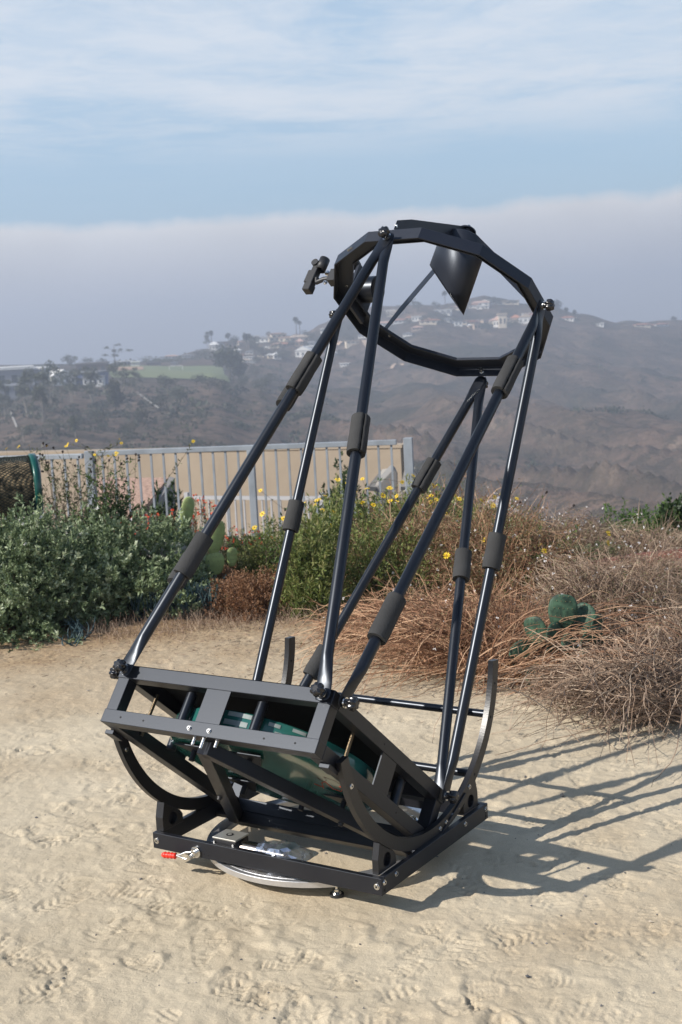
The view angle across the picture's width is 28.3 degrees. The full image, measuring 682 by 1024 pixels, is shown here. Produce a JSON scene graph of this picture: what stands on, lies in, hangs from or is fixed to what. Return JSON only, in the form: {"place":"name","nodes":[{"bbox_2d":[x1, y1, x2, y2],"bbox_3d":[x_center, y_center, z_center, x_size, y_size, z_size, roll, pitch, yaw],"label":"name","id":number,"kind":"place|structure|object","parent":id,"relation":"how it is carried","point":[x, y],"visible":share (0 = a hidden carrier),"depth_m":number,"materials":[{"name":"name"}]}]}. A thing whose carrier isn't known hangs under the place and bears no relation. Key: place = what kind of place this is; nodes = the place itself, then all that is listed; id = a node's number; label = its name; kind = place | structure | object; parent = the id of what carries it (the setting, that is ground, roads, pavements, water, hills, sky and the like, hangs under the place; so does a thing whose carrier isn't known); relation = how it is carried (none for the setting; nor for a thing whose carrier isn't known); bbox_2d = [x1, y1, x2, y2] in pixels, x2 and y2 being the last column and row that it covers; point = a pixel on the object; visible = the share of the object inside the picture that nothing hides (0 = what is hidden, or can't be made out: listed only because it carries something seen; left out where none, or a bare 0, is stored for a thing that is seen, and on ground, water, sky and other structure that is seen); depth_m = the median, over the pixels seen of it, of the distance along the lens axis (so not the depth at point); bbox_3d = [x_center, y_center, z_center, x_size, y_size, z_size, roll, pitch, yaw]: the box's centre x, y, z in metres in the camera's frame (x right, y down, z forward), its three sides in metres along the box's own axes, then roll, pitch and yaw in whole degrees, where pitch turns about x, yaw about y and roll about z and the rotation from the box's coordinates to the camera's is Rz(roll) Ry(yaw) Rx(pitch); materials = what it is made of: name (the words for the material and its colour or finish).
{"place":"outdoors","nodes":[
{"label":"outdoors","id":0,"kind":"place"},
{"bbox_2d":[109,366,229,382],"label":"playing field","id":1,"kind":"structure","parent":0,"point":[186,372],"depth_m":706.47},
{"bbox_2d":[208,563,248,584],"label":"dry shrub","id":2,"kind":"object","parent":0,"point":[221,576],"visible":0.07,"depth_m":8.40,"materials":[{"name":"brown plant"}]},
{"bbox_2d":[0,575,681,1023],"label":"ground","id":3,"kind":"structure","parent":0,"point":[78,903],"depth_m":3.73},
{"bbox_2d":[0,453,42,523],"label":"compost tumbler","id":4,"kind":"object","parent":3,"relation":"on","point":[17,476],"visible":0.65,"depth_m":8.72,"materials":[{"name":"teal plastic"}]},
{"bbox_2d":[0,453,83,522],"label":"metal fence","id":5,"kind":"object","parent":3,"relation":"on","point":[51,457],"visible":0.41,"depth_m":12.04,"materials":[{"name":"grey metal"}]},
{"bbox_2d":[2,442,105,524],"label":"daisy plant","id":6,"kind":"object","parent":3,"relation":"on","point":[52,490],"visible":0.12,"depth_m":10.18,"materials":[{"name":"green plant"}]},
{"bbox_2d":[0,509,125,552],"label":"rosemary bush","id":7,"kind":"object","parent":3,"relation":"on","point":[71,529],"visible":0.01,"depth_m":8.55,"materials":[{"name":"green plant"}]},
{"bbox_2d":[0,493,129,652],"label":"rosemary bush","id":8,"kind":"object","parent":3,"relation":"on","point":[21,572],"visible":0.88,"depth_m":7.36,"materials":[{"name":"green plant"}]},
{"bbox_2d":[57,616,94,645],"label":"succulent clump","id":9,"kind":"object","parent":3,"relation":"on","point":[75,632],"visible":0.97,"depth_m":7.10,"materials":[{"name":"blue plant"}]},
{"bbox_2d":[4,438,194,544],"bbox_3d":[-1.921,0.067,9.902,1.768,1.168,1.151,2,9,33],"label":"daisy plant","id":10,"kind":"object","parent":3,"relation":"on","point":[63,487],"visible":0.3,"depth_m":10.01,"materials":[{"name":"green plant"}]},
{"bbox_2d":[42,451,162,535],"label":"daisy plant","id":11,"kind":"object","parent":3,"relation":"on","point":[103,488],"visible":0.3,"depth_m":9.85,"materials":[{"name":"green plant"}]},
{"bbox_2d":[68,471,145,534],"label":"leafy shrub","id":12,"kind":"object","parent":3,"relation":"on","point":[126,497],"visible":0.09,"depth_m":9.79,"materials":[{"name":"green plant"}]},
{"bbox_2d":[23,502,232,625],"bbox_3d":[-1.317,0.286,7.930,1.236,0.705,1.397,-5,8,-17],"label":"rosemary bush","id":13,"kind":"object","parent":3,"relation":"on","point":[122,572],"visible":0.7,"depth_m":7.67,"materials":[{"name":"green plant"}]},
{"bbox_2d":[98,477,175,528],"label":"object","id":14,"kind":"structure","parent":3,"relation":"on","point":[147,488],"depth_m":16.84,"materials":[{"name":"grey concrete"}]},
{"bbox_2d":[113,509,174,549],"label":"fuchsia plant","id":15,"kind":"object","parent":3,"relation":"on","point":[148,522],"visible":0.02,"depth_m":9.01,"materials":[{"name":"green plant"}]},
{"bbox_2d":[149,479,173,523],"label":"upright shrub","id":16,"kind":"object","parent":3,"relation":"on","point":[159,508],"visible":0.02,"depth_m":12.98,"materials":[{"name":"green plant"}]},
{"bbox_2d":[157,497,193,541],"bbox_3d":[-1.045,0.097,8.539,0.253,0.386,0.066,-2,8,9],"label":"prickly pear","id":17,"kind":"object","parent":3,"relation":"on","point":[187,506],"visible":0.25,"depth_m":8.50,"materials":[{"name":"green plant"}]},
{"bbox_2d":[125,575,229,621],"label":"succulent clump","id":18,"kind":"object","parent":3,"relation":"on","point":[205,594],"visible":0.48,"depth_m":7.53,"materials":[{"name":"blue plant"}]},
{"bbox_2d":[165,479,191,528],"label":"upright shrub","id":19,"kind":"object","parent":3,"relation":"on","point":[170,499],"visible":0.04,"depth_m":12.99,"materials":[{"name":"green plant"}]},
{"bbox_2d":[156,556,234,608],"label":"rosemary bush","id":20,"kind":"object","parent":3,"relation":"on","point":[203,571],"visible":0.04,"depth_m":7.93,"materials":[{"name":"green plant"}]},
{"bbox_2d":[0,443,404,546],"bbox_3d":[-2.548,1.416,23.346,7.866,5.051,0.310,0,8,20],"label":"garden wall","id":21,"kind":"structure","parent":3,"relation":"on","point":[321,468],"depth_m":22.63,"materials":[{"name":"beige paint"}]},
{"bbox_2d":[157,494,257,578],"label":"fuchsia plant","id":22,"kind":"object","parent":3,"relation":"on","point":[195,529],"visible":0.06,"depth_m":8.93,"materials":[{"name":"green plant"}]},
{"bbox_2d":[205,521,236,574],"bbox_3d":[-0.725,0.212,8.173,0.201,0.334,0.040,-5,8,-17],"label":"prickly pear","id":23,"kind":"object","parent":3,"relation":"on","point":[214,557],"visible":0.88,"depth_m":8.17,"materials":[{"name":"green plant"}]},
{"bbox_2d":[80,600,368,649],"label":"grass tufts","id":24,"kind":"object","parent":3,"relation":"on","point":[178,622],"visible":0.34,"depth_m":7.23,"materials":[{"name":"beige plant"}]},
{"bbox_2d":[84,437,413,541],"bbox_3d":[-0.798,0.031,11.825,2.912,1.256,0.064,-2,8,9],"label":"metal fence","id":25,"kind":"object","parent":3,"relation":"on","point":[408,455],"visible":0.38,"depth_m":11.77,"materials":[{"name":"grey metal"}]},
{"bbox_2d":[197,563,303,623],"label":"dry shrub","id":26,"kind":"object","parent":3,"relation":"on","point":[246,595],"visible":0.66,"depth_m":7.46,"materials":[{"name":"brown plant"}]},
{"bbox_2d":[222,528,278,579],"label":"fuchsia plant","id":27,"kind":"object","parent":3,"relation":"on","point":[243,544],"visible":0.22,"depth_m":8.97,"materials":[{"name":"green plant"}]},
{"bbox_2d":[184,492,324,552],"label":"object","id":28,"kind":"object","parent":3,"relation":"on","point":[244,498],"visible":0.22,"depth_m":19.14,"materials":[{"name":"grey paint"}]},
{"bbox_2d":[221,508,299,579],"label":"leafy shrub","id":29,"kind":"object","parent":3,"relation":"on","point":[278,540],"visible":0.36,"depth_m":8.87,"materials":[{"name":"green plant"}]},
{"bbox_2d":[270,502,348,619],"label":"leafy shrub","id":30,"kind":"object","parent":3,"relation":"on","point":[309,574],"visible":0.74,"depth_m":7.39,"materials":[{"name":"green plant"}]},
{"bbox_2d":[100,219,554,898],"bbox_3d":[0.050,0.047,4.117,0.907,1.859,1.668,2,9,33],"label":"telescope","id":31,"kind":"object","parent":3,"relation":"on","point":[336,763],"visible":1,"depth_m":3.85,"materials":[{"name":"black metal"}]},
{"bbox_2d":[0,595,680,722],"bbox_3d":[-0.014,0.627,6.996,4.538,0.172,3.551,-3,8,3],"label":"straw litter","id":32,"kind":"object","parent":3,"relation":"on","point":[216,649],"visible":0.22,"depth_m":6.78,"materials":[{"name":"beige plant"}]},
{"bbox_2d":[4,619,679,1018],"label":"pebbles","id":33,"kind":"object","parent":3,"relation":"on","point":[416,871],"visible":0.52,"depth_m":3.51,"materials":[{"name":"beige stone"}]},
{"bbox_2d":[295,473,389,594],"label":"leafy shrub","id":34,"kind":"object","parent":3,"relation":"on","point":[333,518],"visible":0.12,"depth_m":8.26,"materials":[{"name":"green plant"}]},
{"bbox_2d":[318,451,371,525],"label":"leafy shrub","id":35,"kind":"object","parent":3,"relation":"on","point":[344,473],"visible":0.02,"depth_m":13.23,"materials":[{"name":"green plant"}]},
{"bbox_2d":[252,502,446,572],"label":"daisy plant","id":36,"kind":"object","parent":3,"relation":"on","point":[264,547],"visible":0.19,"depth_m":8.44,"materials":[{"name":"green plant"}]},
{"bbox_2d":[256,474,461,552],"bbox_3d":[0.145,0.165,8.624,1.364,0.748,1.042,-5,8,-15],"label":"daisy plant","id":37,"kind":"object","parent":3,"relation":"on","point":[391,500],"visible":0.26,"depth_m":8.67,"materials":[{"name":"green plant"}]},
{"bbox_2d":[368,465,397,516],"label":"concrete buttress","id":38,"kind":"structure","parent":3,"relation":"on","point":[386,475],"depth_m":15.60,"materials":[{"name":"grey concrete"}]},
{"bbox_2d":[330,515,450,606],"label":"leafy shrub","id":39,"kind":"object","parent":3,"relation":"on","point":[365,556],"visible":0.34,"depth_m":7.68,"materials":[{"name":"green plant"}]},
{"bbox_2d":[273,564,514,662],"bbox_3d":[0.263,0.577,6.567,1.102,0.593,1.152,2,9,33],"label":"buckwheat shrub","id":40,"kind":"object","parent":3,"relation":"on","point":[342,641],"visible":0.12,"depth_m":6.58,"materials":[{"name":"brown plant"}]},
{"bbox_2d":[277,598,527,707],"bbox_3d":[0.188,0.569,5.907,1.318,0.314,1.570,2,9,33],"label":"dry stem fan","id":41,"kind":"object","parent":3,"relation":"on","point":[402,647],"visible":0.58,"depth_m":5.83},
{"bbox_2d":[399,467,428,503],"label":"concrete buttress","id":42,"kind":"structure","parent":3,"relation":"on","point":[401,486],"depth_m":16.62,"materials":[{"name":"grey concrete"}]},
{"bbox_2d":[359,473,490,537],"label":"leafy shrub","id":43,"kind":"object","parent":3,"relation":"on","point":[395,508],"visible":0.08,"depth_m":8.89,"materials":[{"name":"green plant"}]},
{"bbox_2d":[333,471,529,601],"bbox_3d":[0.499,0.187,7.998,1.219,0.960,1.164,0,8,22],"label":"buckwheat shrub","id":44,"kind":"object","parent":3,"relation":"on","point":[420,525],"visible":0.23,"depth_m":7.81,"materials":[{"name":"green plant"}]},
{"bbox_2d":[315,491,575,528],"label":"daisy plant","id":45,"kind":"object","parent":3,"relation":"on","point":[493,506],"visible":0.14,"depth_m":8.69,"materials":[{"name":"green plant"}]},
{"bbox_2d":[351,548,575,681],"bbox_3d":[0.593,0.532,6.122,1.126,0.716,1.082,2,9,33],"label":"buckwheat shrub","id":46,"kind":"object","parent":3,"relation":"on","point":[472,611],"visible":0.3,"depth_m":6.04,"materials":[{"name":"brown plant"}]},
{"bbox_2d":[386,462,544,538],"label":"buckwheat shrub","id":47,"kind":"object","parent":3,"relation":"on","point":[462,496],"visible":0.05,"depth_m":9.32,"materials":[{"name":"brown plant"}]},
{"bbox_2d":[413,496,528,533],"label":"leafy shrub","id":48,"kind":"object","parent":3,"relation":"on","point":[474,511],"visible":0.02,"depth_m":8.25,"materials":[{"name":"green plant"}]},
{"bbox_2d":[405,524,610,598],"bbox_3d":[0.977,0.327,7.653,1.177,0.439,0.764,-4,8,-4],"label":"daisy plant","id":49,"kind":"object","parent":3,"relation":"on","point":[544,549],"visible":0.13,"depth_m":7.50,"materials":[{"name":"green plant"}]},
{"bbox_2d":[406,477,610,611],"bbox_3d":[0.929,0.232,7.685,1.186,0.876,1.173,2,9,33],"label":"buckwheat shrub","id":50,"kind":"object","parent":3,"relation":"on","point":[519,550],"visible":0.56,"depth_m":7.49,"materials":[{"name":"brown plant"}]},
{"bbox_2d":[464,514,580,595],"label":"leafy shrub","id":51,"kind":"object","parent":3,"relation":"on","point":[542,536],"depth_m":7.93,"materials":[{"name":"green plant"}]},
{"bbox_2d":[457,617,616,697],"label":"buckwheat shrub","id":52,"kind":"object","parent":3,"relation":"on","point":[504,636],"visible":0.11,"depth_m":5.69,"materials":[{"name":"brown plant"}]},
{"bbox_2d":[432,627,681,786],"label":"dry stem fan","id":53,"kind":"object","parent":3,"relation":"on","point":[651,695],"visible":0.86,"depth_m":5.02},
{"bbox_2d":[435,590,681,699],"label":"dry stem fan","id":54,"kind":"object","parent":3,"relation":"on","point":[518,666],"visible":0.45,"depth_m":5.61},
{"bbox_2d":[509,594,627,689],"bbox_3d":[0.954,0.539,5.643,0.510,0.390,0.198,-2,8,5],"label":"prickly pear","id":55,"kind":"object","parent":3,"relation":"on","point":[562,605],"visible":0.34,"depth_m":5.65,"materials":[{"name":"green plant"}]},
{"bbox_2d":[493,531,681,642],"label":"buckwheat shrub","id":56,"kind":"object","parent":3,"relation":"on","point":[583,586],"visible":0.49,"depth_m":6.41,"materials":[{"name":"brown plant"}]},
{"bbox_2d":[516,497,659,551],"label":"buckwheat shrub","id":57,"kind":"object","parent":3,"relation":"on","point":[596,529],"visible":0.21,"depth_m":9.14,"materials":[{"name":"brown plant"}]},
{"bbox_2d":[507,614,681,739],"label":"buckwheat shrub","id":58,"kind":"object","parent":3,"relation":"on","point":[664,674],"visible":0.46,"depth_m":5.21,"materials":[{"name":"brown plant"}]},
{"bbox_2d":[550,535,639,560],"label":"leafy shrub","id":59,"kind":"object","parent":3,"relation":"on","point":[598,545],"visible":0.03,"depth_m":8.55,"materials":[{"name":"green plant"}]},
{"bbox_2d":[551,526,681,598],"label":"buckwheat shrub","id":60,"kind":"object","parent":3,"relation":"on","point":[679,566],"visible":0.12,"depth_m":7.58,"materials":[{"name":"brown plant"}]},
{"bbox_2d":[585,498,661,535],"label":"edge shrub","id":61,"kind":"object","parent":3,"relation":"on","point":[626,516],"visible":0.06,"depth_m":11.86,"materials":[{"name":"green plant"}]},
{"bbox_2d":[576,513,681,559],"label":"buckwheat shrub","id":62,"kind":"object","parent":3,"relation":"on","point":[675,540],"visible":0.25,"depth_m":8.75,"materials":[{"name":"brown plant"}]},
{"bbox_2d":[586,549,681,574],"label":"red soil bank","id":63,"kind":"structure","parent":3,"relation":"on","point":[643,553],"depth_m":8.12,"materials":[{"name":"brown soil"}]},
{"bbox_2d":[600,590,681,688],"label":"buckwheat shrub","id":64,"kind":"object","parent":3,"relation":"on","point":[669,632],"visible":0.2,"depth_m":5.71,"materials":[{"name":"brown plant"}]},
{"bbox_2d":[607,510,676,553],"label":"dry stalks","id":65,"kind":"object","parent":3,"relation":"on","point":[664,533],"visible":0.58,"depth_m":8.49,"materials":[{"name":"brown plant"}]},
{"bbox_2d":[616,493,681,534],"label":"edge shrub","id":66,"kind":"object","parent":3,"relation":"on","point":[640,519],"visible":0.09,"depth_m":11.35,"materials":[{"name":"green plant"}]},
{"bbox_2d":[653,492,681,538],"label":"leafy sapling","id":67,"kind":"object","parent":3,"relation":"on","point":[676,509],"visible":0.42,"depth_m":10.76,"materials":[{"name":"green plant"}]},
{"bbox_2d":[0,296,681,529],"bbox_3d":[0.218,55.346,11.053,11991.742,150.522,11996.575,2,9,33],"label":"hills","id":68,"kind":"structure","parent":0,"point":[633,457],"depth_m":515.73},
{"bbox_2d":[0,379,13,417],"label":"gum tree","id":69,"kind":"object","parent":68,"relation":"on","point":[4,405],"visible":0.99,"depth_m":445.41,"materials":[{"name":"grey plant"}]},
{"bbox_2d":[0,365,33,383],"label":"school building","id":70,"kind":"structure","parent":68,"relation":"on","point":[11,373],"depth_m":546.39,"materials":[{"name":"grey"}]},
{"bbox_2d":[0,382,34,402],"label":"school building","id":71,"kind":"structure","parent":68,"relation":"on","point":[12,393],"depth_m":506.88,"materials":[{"name":"grey"}]},
{"bbox_2d":[13,367,33,415],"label":"gum tree","id":72,"kind":"object","parent":68,"relation":"on","point":[26,390],"visible":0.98,"depth_m":433.69,"materials":[{"name":"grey plant"}]},
{"bbox_2d":[15,425,31,441],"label":"tree","id":73,"kind":"object","parent":68,"relation":"on","point":[27,431],"visible":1,"depth_m":352.02,"materials":[{"name":"grey plant"}]},
{"bbox_2d":[25,372,58,420],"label":"gum tree","id":74,"kind":"object","parent":68,"relation":"on","point":[37,391],"visible":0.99,"depth_m":405.12,"materials":[{"name":"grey plant"}]},
{"bbox_2d":[34,360,63,404],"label":"gum tree","id":75,"kind":"object","parent":68,"relation":"on","point":[55,368],"visible":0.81,"depth_m":464.72,"materials":[{"name":"grey plant"}]},
{"bbox_2d":[45,369,75,385],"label":"school building","id":76,"kind":"structure","parent":68,"relation":"on","point":[56,376],"depth_m":548.96,"materials":[{"name":"white"}]},
{"bbox_2d":[60,355,77,369],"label":"tree","id":77,"kind":"object","parent":68,"relation":"on","point":[70,360],"visible":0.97,"depth_m":731.07,"materials":[{"name":"grey plant"}]},
{"bbox_2d":[57,368,82,402],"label":"gum tree","id":78,"kind":"object","parent":68,"relation":"on","point":[70,385],"visible":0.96,"depth_m":480.30,"materials":[{"name":"grey plant"}]},
{"bbox_2d":[68,414,79,436],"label":"tree","id":79,"kind":"object","parent":68,"relation":"on","point":[73,421],"visible":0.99,"depth_m":360.32,"materials":[{"name":"plant"}]},
{"bbox_2d":[81,366,101,401],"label":"gum tree","id":80,"kind":"object","parent":68,"relation":"on","point":[88,386],"visible":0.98,"depth_m":488.17,"materials":[{"name":"plant"}]},
{"bbox_2d":[75,361,109,373],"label":"building","id":81,"kind":"structure","parent":68,"relation":"on","point":[101,365],"depth_m":669.10,"materials":[{"name":"grey"}]},
{"bbox_2d":[76,370,108,384],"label":"school building","id":82,"kind":"structure","parent":68,"relation":"on","point":[101,372],"depth_m":560.85,"materials":[{"name":"blue"}]},
{"bbox_2d":[81,374,106,386],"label":"school building","id":83,"kind":"structure","parent":68,"relation":"on","point":[101,380],"depth_m":551.55,"materials":[{"name":"white"}]},
{"bbox_2d":[105,377,125,410],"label":"tree","id":84,"kind":"object","parent":68,"relation":"on","point":[115,395],"visible":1,"depth_m":449.87,"materials":[{"name":"plant"}]},
{"bbox_2d":[102,343,132,361],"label":"pine tree","id":85,"kind":"object","parent":68,"relation":"on","point":[113,350],"visible":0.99,"depth_m":792.24,"materials":[{"name":"green plant"}]},
{"bbox_2d":[106,361,132,392],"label":"gum tree","id":86,"kind":"object","parent":68,"relation":"on","point":[120,373],"visible":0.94,"depth_m":506.33,"materials":[{"name":"green plant"}]},
{"bbox_2d":[127,367,144,392],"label":"gum tree","id":87,"kind":"object","parent":68,"relation":"on","point":[134,375],"visible":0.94,"depth_m":522.75,"materials":[{"name":"green plant"}]},
{"bbox_2d":[132,406,151,423],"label":"tree","id":88,"kind":"object","parent":68,"relation":"on","point":[140,414],"visible":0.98,"depth_m":408.86,"materials":[{"name":"plant"}]},
{"bbox_2d":[150,392,167,410],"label":"tree","id":89,"kind":"object","parent":68,"relation":"on","point":[160,399],"visible":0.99,"depth_m":454.24,"materials":[{"name":"plant"}]},
{"bbox_2d":[155,373,177,393],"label":"tree","id":90,"kind":"object","parent":68,"relation":"on","point":[165,381],"visible":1,"depth_m":521.21,"materials":[{"name":"green plant"}]},
{"bbox_2d":[166,384,187,401],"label":"tree","id":91,"kind":"object","parent":68,"relation":"on","point":[177,392],"visible":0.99,"depth_m":479.57,"materials":[{"name":"green plant"}]},
{"bbox_2d":[211,378,229,394],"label":"tree","id":92,"kind":"object","parent":68,"relation":"on","point":[225,384],"visible":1,"depth_m":517.16,"materials":[{"name":"green plant"}]},
{"bbox_2d":[210,344,244,377],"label":"tree","id":93,"kind":"object","parent":68,"relation":"on","point":[228,357],"visible":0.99,"depth_m":648.40,"materials":[{"name":"green plant"}]},
{"bbox_2d":[231,362,247,382],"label":"tree","id":94,"kind":"object","parent":68,"relation":"on","point":[238,372],"visible":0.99,"depth_m":649.94,"materials":[{"name":"green plant"}]},
{"bbox_2d":[249,335,259,354],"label":"tree","id":95,"kind":"object","parent":68,"relation":"on","point":[252,345],"visible":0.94,"depth_m":885.26,"materials":[{"name":"green plant"}]},
{"bbox_2d":[252,378,270,392],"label":"tree","id":96,"kind":"object","parent":68,"relation":"on","point":[259,385],"visible":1,"depth_m":556.77,"materials":[{"name":"green plant"}]},
{"bbox_2d":[295,346,311,356],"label":"house","id":97,"kind":"structure","parent":68,"relation":"on","point":[301,351],"depth_m":872.87,"materials":[{"name":"white"}]},
{"bbox_2d":[0,297,681,529],"bbox_3d":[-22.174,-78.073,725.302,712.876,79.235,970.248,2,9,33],"label":"hillside scrub","id":98,"kind":"object","parent":68,"relation":"on","point":[191,402],"visible":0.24,"depth_m":463.09,"materials":[{"name":"green plant"}]},
{"bbox_2d":[419,320,436,324],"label":"house","id":99,"kind":"structure","parent":68,"relation":"on","point":[427,322],"depth_m":967.70,"materials":[{"name":"beige"}]},
{"bbox_2d":[497,313,506,327],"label":"house","id":100,"kind":"structure","parent":68,"relation":"on","point":[502,320],"depth_m":1006.23,"materials":[{"name":"beige"}]},
{"bbox_2d":[518,313,530,323],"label":"house","id":101,"kind":"structure","parent":68,"relation":"on","point":[525,318],"depth_m":1051.66,"materials":[{"name":"white"}]},
{"bbox_2d":[0,0,681,364],"label":"sky","id":102,"kind":"structure","parent":0,"point":[173,172],"materials":[{"name":"blue"}]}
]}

